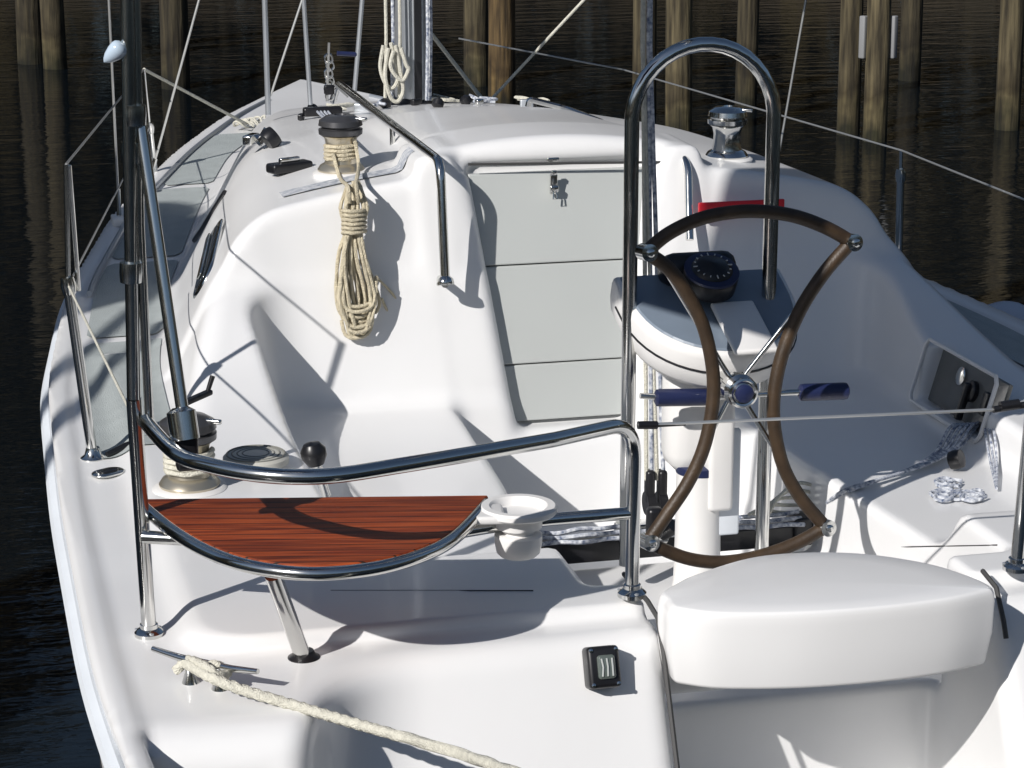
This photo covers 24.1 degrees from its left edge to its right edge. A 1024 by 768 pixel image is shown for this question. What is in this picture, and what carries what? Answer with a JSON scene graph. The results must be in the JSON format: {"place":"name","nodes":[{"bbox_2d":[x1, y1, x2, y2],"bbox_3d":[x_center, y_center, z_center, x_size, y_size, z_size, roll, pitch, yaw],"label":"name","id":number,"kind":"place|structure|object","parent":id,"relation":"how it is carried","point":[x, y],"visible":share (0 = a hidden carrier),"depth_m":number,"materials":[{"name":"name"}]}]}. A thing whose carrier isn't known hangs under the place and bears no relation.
{"place":"outdoors","nodes":[
{"label":"outdoors","id":0,"kind":"place"},
{"bbox_2d":[0,0,1023,767],"bbox_3d":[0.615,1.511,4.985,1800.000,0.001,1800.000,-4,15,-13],"label":"water","id":1,"kind":"structure","parent":0,"point":[962,234],"depth_m":17.72,"materials":[{"name":"black liquid"}]},
{"bbox_2d":[15,0,42,64],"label":"piling","id":2,"kind":"object","parent":1,"relation":"in","point":[28,35],"visible":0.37,"depth_m":21.04,"materials":[{"name":"brown wood"}]},
{"bbox_2d":[39,0,67,69],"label":"piling","id":3,"kind":"object","parent":1,"relation":"in","point":[53,35],"visible":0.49,"depth_m":20.71,"materials":[{"name":"brown wood"}]},
{"bbox_2d":[159,0,189,89],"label":"piling","id":4,"kind":"object","parent":1,"relation":"in","point":[174,30],"visible":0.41,"depth_m":19.50,"materials":[{"name":"brown wood"}]},
{"bbox_2d":[464,0,487,86],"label":"piling","id":5,"kind":"object","parent":1,"relation":"in","point":[475,53],"visible":0.42,"depth_m":19.67,"materials":[{"name":"brown wood"}]},
{"bbox_2d":[488,0,515,104],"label":"piling","id":6,"kind":"object","parent":1,"relation":"in","point":[501,32],"visible":0.4,"depth_m":18.36,"materials":[{"name":"brown wood"}]},
{"bbox_2d":[40,0,1023,767],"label":"sailboat","id":7,"kind":"object","parent":1,"relation":"on","point":[546,436],"visible":0.98,"depth_m":5.35,"materials":[{"name":"white plastic"}]},
{"bbox_2d":[162,446,214,476],"bbox_3d":[-0.712,0.169,5.298,0.116,0.059,0.116,-4,15,-13],"label":"winch rope","id":8,"kind":"object","parent":7,"relation":"attached to","point":[169,467],"visible":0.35,"depth_m":5.26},
{"bbox_2d":[193,219,223,298],"bbox_3d":[-0.823,-0.341,6.521,0.064,0.156,0.421,0,15,-2],"label":"cabin window","id":9,"kind":"structure","parent":7,"relation":"in","point":[212,241],"depth_m":6.46,"materials":[{"name":"black glass"}]},
{"bbox_2d":[172,655,519,767],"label":"mooring line","id":10,"kind":"object","parent":7,"relation":"attached to","point":[206,671],"visible":1,"depth_m":4.15,"materials":[{"name":"white fabric"}]},
{"bbox_2d":[323,137,395,339],"bbox_3d":[-0.422,-0.401,6.437,0.180,0.474,0.493,-4,15,-13],"label":"rope coil","id":11,"kind":"object","parent":7,"relation":"hanging from","point":[358,318],"visible":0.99,"depth_m":6.24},
{"bbox_2d":[748,481,810,515],"bbox_3d":[0.680,0.285,5.787,0.306,0.107,0.041,-13,20,-40],"label":"control rope","id":12,"kind":"object","parent":7,"relation":"attached to","point":[774,501],"visible":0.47,"depth_m":5.76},
{"bbox_2d":[825,421,997,503],"bbox_3d":[1.091,0.197,5.807,0.346,0.130,0.700,14,21,43],"label":"rope tackle","id":13,"kind":"object","parent":7,"relation":"on","point":[953,454],"visible":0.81,"depth_m":5.81,"materials":[{"name":"white fabric"}]},
{"bbox_2d":[929,476,987,502],"bbox_3d":[1.037,0.248,5.611,0.132,0.014,0.186,0,15,1],"label":"rope pile","id":14,"kind":"object","parent":7,"relation":"on","point":[944,492],"visible":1,"depth_m":5.59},
{"bbox_2d":[988,301,1023,319],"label":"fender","id":15,"kind":"object","parent":7,"relation":"hanging from","point":[1015,309],"visible":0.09,"depth_m":7.24,"materials":[{"name":"blue plastic"}]},
{"bbox_2d":[632,0,656,115],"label":"piling","id":16,"kind":"object","parent":1,"relation":"in","point":[636,36],"visible":0.24,"depth_m":18.07,"materials":[{"name":"brown wood"}]},
{"bbox_2d":[665,0,691,131],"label":"piling","id":17,"kind":"object","parent":1,"relation":"in","point":[678,105],"visible":0.36,"depth_m":16.93,"materials":[{"name":"brown wood"}]},
{"bbox_2d":[735,0,759,110],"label":"piling","id":18,"kind":"object","parent":1,"relation":"in","point":[747,38],"visible":0.26,"depth_m":18.37,"materials":[{"name":"brown wood"}]},
{"bbox_2d":[836,0,863,135],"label":"piling","id":19,"kind":"object","parent":1,"relation":"in","point":[849,90],"visible":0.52,"depth_m":17.19,"materials":[{"name":"brown wood"}]},
{"bbox_2d":[858,0,897,142],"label":"piling","id":20,"kind":"object","parent":1,"relation":"in","point":[878,33],"visible":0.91,"depth_m":16.89,"materials":[{"name":"brown wood"}]},
{"bbox_2d":[898,0,922,80],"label":"piling","id":21,"kind":"object","parent":1,"relation":"in","point":[910,50],"visible":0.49,"depth_m":20.00,"materials":[{"name":"brown wood"}]},
{"bbox_2d":[994,0,1023,130],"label":"piling","id":22,"kind":"object","parent":1,"relation":"in","point":[1009,73],"visible":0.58,"depth_m":17.42,"materials":[{"name":"brown wood"}]}
]}

